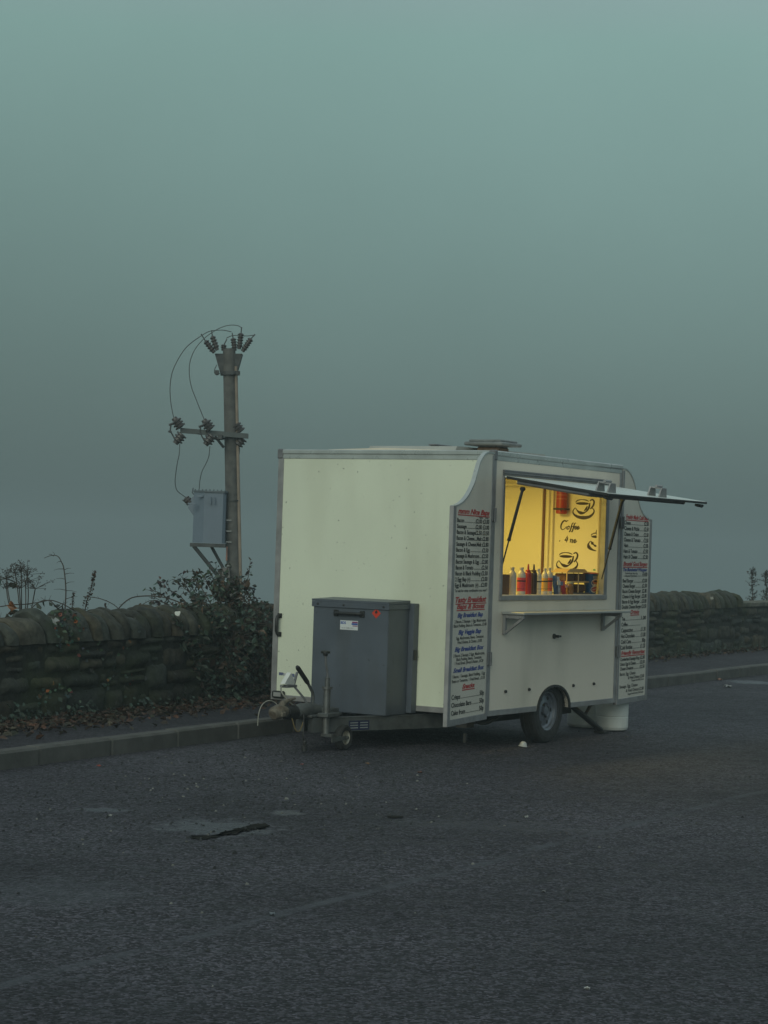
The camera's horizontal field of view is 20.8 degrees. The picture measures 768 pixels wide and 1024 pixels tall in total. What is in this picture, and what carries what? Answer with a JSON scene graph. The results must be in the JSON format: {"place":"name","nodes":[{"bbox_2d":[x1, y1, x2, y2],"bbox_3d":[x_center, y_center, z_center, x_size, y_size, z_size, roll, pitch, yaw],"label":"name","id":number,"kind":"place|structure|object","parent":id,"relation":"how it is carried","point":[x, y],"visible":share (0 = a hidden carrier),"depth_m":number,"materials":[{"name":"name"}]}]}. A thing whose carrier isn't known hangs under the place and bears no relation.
{"place":"outdoors","nodes":[
{"label":"outdoors","id":0,"kind":"place"},
{"bbox_2d":[0,674,767,1023],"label":"road","id":1,"kind":"structure","parent":0,"point":[660,916],"depth_m":10.19,"materials":[{"name":"grey asphalt"}]},
{"bbox_2d":[189,833,224,838],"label":"puddle","id":2,"kind":"object","parent":1,"relation":"on","point":[202,836],"visible":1,"depth_m":11.38,"materials":[{"name":"grey liquid"}]},
{"bbox_2d":[220,823,269,834],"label":"puddle","id":3,"kind":"object","parent":1,"relation":"on","point":[248,828],"visible":1,"depth_m":11.75,"materials":[{"name":"grey liquid"}]},
{"bbox_2d":[0,663,767,769],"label":"kerb","id":4,"kind":"structure","parent":1,"relation":"on","point":[44,753],"depth_m":16.27,"materials":[{"name":"concrete"}]},
{"bbox_2d":[0,730,767,986],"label":"loose grit","id":5,"kind":"object","parent":1,"relation":"on","point":[291,828],"visible":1,"depth_m":12.75,"materials":[{"name":"grey gravel"}]},
{"bbox_2d":[257,439,706,750],"bbox_3d":[0.800,0.665,17.657,3.032,2.523,4.785,1,-1,32],"label":"catering trailer","id":6,"kind":"object","parent":1,"relation":"on","point":[394,608],"visible":1,"depth_m":17.20,"materials":[{"name":"white plastic"}]},
{"bbox_2d":[502,574,509,594],"bbox_3d":[0.914,0.588,17.101,0.150,0.167,0.190,1,-1,32],"label":"brown box","id":7,"kind":"object","parent":6,"relation":"on","point":[505,584],"visible":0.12,"depth_m":17.09,"materials":[{"name":"brown cardboard"}]},
{"bbox_2d":[508,567,516,594],"bbox_3d":[1.054,0.566,17.239,0.072,0.225,0.072,1,-1,32],"label":"sauce bottle","id":8,"kind":"object","parent":6,"relation":"on","point":[512,583],"visible":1,"depth_m":17.21,"materials":[{"name":"plastic"}]},
{"bbox_2d":[517,567,525,594],"bbox_3d":[1.137,0.570,17.334,0.073,0.225,0.074,1,-1,32],"label":"sauce bottle","id":9,"kind":"object","parent":6,"relation":"on","point":[521,580],"visible":1,"depth_m":17.30,"materials":[{"name":"plastic"}]},
{"bbox_2d":[525,564,531,593],"bbox_3d":[1.200,0.560,17.454,0.060,0.253,0.060,1,-1,32],"label":"sauce bottle","id":10,"kind":"object","parent":6,"relation":"on","point":[528,573],"visible":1,"depth_m":17.43,"materials":[{"name":"red plastic"}]},
{"bbox_2d":[531,564,536,593],"bbox_3d":[1.253,0.563,17.539,0.060,0.253,0.060,1,-1,32],"label":"sauce bottle","id":11,"kind":"object","parent":6,"relation":"on","point":[534,582],"visible":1,"depth_m":17.51,"materials":[{"name":"brown plastic"}]},
{"bbox_2d":[537,569,541,593],"bbox_3d":[1.297,0.585,17.629,0.061,0.215,0.061,1,-1,32],"label":"sauce bottle","id":12,"kind":"object","parent":6,"relation":"on","point":[539,579],"visible":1,"depth_m":17.60,"materials":[{"name":"plastic"}]},
{"bbox_2d":[541,568,547,593],"bbox_3d":[1.358,0.585,17.709,0.057,0.220,0.057,1,-1,32],"label":"sauce bottle","id":13,"kind":"object","parent":6,"relation":"on","point":[544,587],"visible":1,"depth_m":17.68,"materials":[{"name":"plastic"}]},
{"bbox_2d":[547,568,552,593],"bbox_3d":[1.403,0.586,17.799,0.061,0.225,0.061,1,-1,32],"label":"sauce bottle","id":14,"kind":"object","parent":6,"relation":"on","point":[550,577],"visible":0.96,"depth_m":17.77,"materials":[{"name":"plastic"}]},
{"bbox_2d":[557,577,562,593],"bbox_3d":[1.495,0.628,17.934,0.060,0.150,0.085,1,-1,32],"label":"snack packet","id":15,"kind":"object","parent":6,"relation":"on","point":[559,587],"visible":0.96,"depth_m":17.93,"materials":[{"name":"plastic"}]},
{"bbox_2d":[553,491,569,513],"bbox_3d":[1.602,-0.150,18.858,0.110,0.332,0.122,1,-1,32],"label":"fire extinguisher","id":16,"kind":"object","parent":6,"relation":"attached to","point":[561,503],"visible":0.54,"depth_m":18.81,"materials":[{"name":"red metal"}]},
{"bbox_2d":[566,582,573,593],"bbox_3d":[1.601,0.654,18.044,0.064,0.109,0.063,1,-1,32],"label":"glass jar","id":17,"kind":"object","parent":6,"relation":"on","point":[569,589],"visible":0.89,"depth_m":18.02,"materials":[{"name":"brown glass"}]},
{"bbox_2d":[551,568,589,593],"bbox_3d":[1.628,0.605,18.312,0.180,0.218,0.460,1,-1,32],"label":"cake display","id":18,"kind":"object","parent":6,"relation":"on","point":[569,575],"visible":0.69,"depth_m":18.26,"materials":[{"name":"metal"}]},
{"bbox_2d":[583,572,598,593],"bbox_3d":[1.824,0.627,18.495,0.140,0.192,0.140,1,-1,32],"label":"drink tub","id":19,"kind":"object","parent":6,"relation":"on","point":[591,585],"visible":0.99,"depth_m":18.44,"materials":[{"name":"blue plastic"}]},
{"bbox_2d":[518,741,526,746],"bbox_3d":[1.145,1.913,17.248,0.079,0.048,0.080,2,-1,0],"label":"cup lid","id":20,"kind":"object","parent":1,"relation":"on","point":[523,744],"visible":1,"depth_m":17.23,"materials":[{"name":"plastic"}]},
{"bbox_2d":[567,705,595,727],"bbox_3d":[1.846,1.771,19.348,0.296,0.426,0.296,1,-1,32],"label":"water drum","id":21,"kind":"object","parent":1,"relation":"on","point":[574,719],"visible":0.34,"depth_m":19.22,"materials":[{"name":"white plastic"}]},
{"bbox_2d":[596,703,628,730],"bbox_3d":[2.085,1.775,19.116,0.296,0.426,0.296,1,-1,32],"label":"water drum","id":22,"kind":"object","parent":1,"relation":"on","point":[610,717],"visible":0.45,"depth_m":18.99,"materials":[{"name":"white plastic"}]},
{"bbox_2d":[0,649,767,748],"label":"pavement","id":23,"kind":"structure","parent":0,"point":[683,664],"depth_m":17.68,"materials":[{"name":"concrete"}]},
{"bbox_2d":[0,589,767,720],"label":"stone wall","id":24,"kind":"structure","parent":23,"relation":"on","point":[34,661],"depth_m":18.33,"materials":[{"name":"stone"}]},
{"bbox_2d":[0,560,54,613],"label":"dried hogweed","id":25,"kind":"object","parent":24,"relation":"on","point":[21,570],"visible":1,"depth_m":17.28,"materials":[{"name":"brown plant"}]},
{"bbox_2d":[0,576,78,617],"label":"bramble shoots","id":26,"kind":"object","parent":24,"relation":"on","point":[12,606],"visible":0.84,"depth_m":17.35,"materials":[{"name":"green plant"}]},
{"bbox_2d":[51,617,58,624],"bbox_3d":[-2.657,0.882,16.915,0.068,0.064,0.012,2,-1,0],"label":"paper scrap","id":27,"kind":"object","parent":24,"relation":"on","point":[55,620],"visible":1,"depth_m":16.91,"materials":[{"name":"white paper"}]},
{"bbox_2d":[45,552,76,608],"bbox_3d":[-2.749,0.631,17.797,0.296,0.584,0.178,2,-1,0],"label":"bramble cane","id":28,"kind":"object","parent":24,"relation":"on","point":[66,590],"visible":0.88,"depth_m":17.79,"materials":[{"name":"plant"}]},
{"bbox_2d":[69,593,75,608],"bbox_3d":[-2.678,0.825,17.986,0.051,0.275,0.049,2,-1,0],"label":"dock stalk","id":29,"kind":"object","parent":24,"relation":"on","point":[72,600],"visible":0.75,"depth_m":17.99,"materials":[{"name":"brown plant"}]},
{"bbox_2d":[82,570,95,609],"bbox_3d":[-2.580,0.743,18.290,0.120,0.474,0.066,2,-1,0],"label":"dock stalk","id":30,"kind":"object","parent":24,"relation":"on","point":[92,580],"visible":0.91,"depth_m":18.29,"materials":[{"name":"brown plant"}]},
{"bbox_2d":[36,609,146,705],"bbox_3d":[-2.434,1.239,17.681,0.213,0.871,1.809,1,-1,24],"label":"ivy","id":31,"kind":"object","parent":24,"relation":"attached to","point":[69,629],"visible":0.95,"depth_m":17.20,"materials":[{"name":"green plant"}]},
{"bbox_2d":[83,557,273,699],"bbox_3d":[-1.886,1.118,19.770,1.624,1.422,2.054,2,-1,21],"label":"bramble bush","id":32,"kind":"object","parent":24,"relation":"on","point":[259,639],"visible":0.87,"depth_m":19.76,"materials":[{"name":"green plant"}]},
{"bbox_2d":[0,646,767,738],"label":"leaf litter","id":33,"kind":"object","parent":23,"relation":"on","point":[113,716],"visible":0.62,"depth_m":17.63,"materials":[{"name":"brown plant"}]},
{"bbox_2d":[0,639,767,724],"bbox_3d":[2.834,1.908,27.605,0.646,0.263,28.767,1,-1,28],"label":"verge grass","id":34,"kind":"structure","parent":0,"point":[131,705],"depth_m":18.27,"materials":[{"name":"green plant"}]},
{"bbox_2d":[0,0,767,617],"label":"sky","id":35,"kind":"structure","parent":0,"point":[540,225],"materials":[{"name":"grey"}]},
{"bbox_2d":[553,575,560,593],"bbox_3d":[1.469,0.622,17.874,0.060,0.160,0.085,1,-1,32],"label":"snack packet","id":36,"kind":"object","parent":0,"point":[556,582],"visible":0.94,"depth_m":17.86,"materials":[{"name":"plastic"}]},
{"bbox_2d":[561,581,567,593],"bbox_3d":[1.545,0.648,17.979,0.060,0.115,0.085,1,-1,32],"label":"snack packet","id":37,"kind":"object","parent":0,"point":[563,588],"visible":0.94,"depth_m":17.96,"materials":[{"name":"plastic"}]},
{"bbox_3d":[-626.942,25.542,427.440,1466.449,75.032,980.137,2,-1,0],"label":"hillside","id":38,"kind":"structure","parent":0,"visible":0},
{"bbox_2d":[168,327,254,604],"bbox_3d":[-2.823,0.331,33.871,1.391,6.682,0.732,2,-1,0],"label":"utility pole","id":39,"kind":"object","parent":38,"relation":"on","point":[231,435],"visible":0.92,"depth_m":33.92,"materials":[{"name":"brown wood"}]},
{"bbox_2d":[175,444,184,496],"bbox_3d":[-3.317,-0.666,33.801,0.145,0.843,0.376,2,-1,13],"label":"jumper wire","id":40,"kind":"object","parent":39,"relation":"hanging from","point":[176,470],"visible":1,"depth_m":33.76,"materials":[{"name":"black metal"}]},
{"bbox_2d":[170,330,231,417],"bbox_3d":[-2.959,-2.239,33.892,1.078,1.493,0.084,2,-1,-32],"label":"jumper wire","id":41,"kind":"object","parent":39,"relation":"hanging from","point":[179,357],"visible":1,"depth_m":33.69,"materials":[{"name":"black metal"}]},
{"bbox_2d":[199,447,209,488],"bbox_3d":[-2.907,-0.696,33.797,0.037,0.734,0.290,3,-1,-38],"label":"jumper wire","id":42,"kind":"object","parent":39,"relation":"hanging from","point":[203,468],"visible":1,"depth_m":33.79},
{"bbox_2d":[182,488,227,543],"bbox_3d":[-2.910,0.058,33.958,0.745,0.888,0.602,2,-1,0],"label":"transformer","id":43,"kind":"object","parent":39,"relation":"attached to","point":[206,508],"visible":1,"depth_m":33.73,"materials":[{"name":"metal"}]},
{"bbox_2d":[189,325,239,418],"bbox_3d":[-2.726,-2.264,33.791,0.844,1.558,0.094,2,-1,-12],"label":"jumper wire","id":44,"kind":"object","parent":39,"relation":"hanging from","point":[190,361],"visible":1,"depth_m":33.74,"materials":[{"name":"black metal"}]},
{"bbox_2d":[745,567,758,600],"bbox_3d":[6.394,1.447,36.476,0.401,1.006,0.419,1,-1,33],"label":"sapling","id":45,"kind":"object","parent":38,"relation":"on","point":[752,572],"visible":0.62,"depth_m":36.49,"materials":[{"name":"green plant"}]},
{"bbox_2d":[760,570,767,599],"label":"sapling","id":46,"kind":"object","parent":38,"relation":"on","point":[766,584],"visible":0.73,"depth_m":37.48,"materials":[{"name":"green plant"}]}
]}

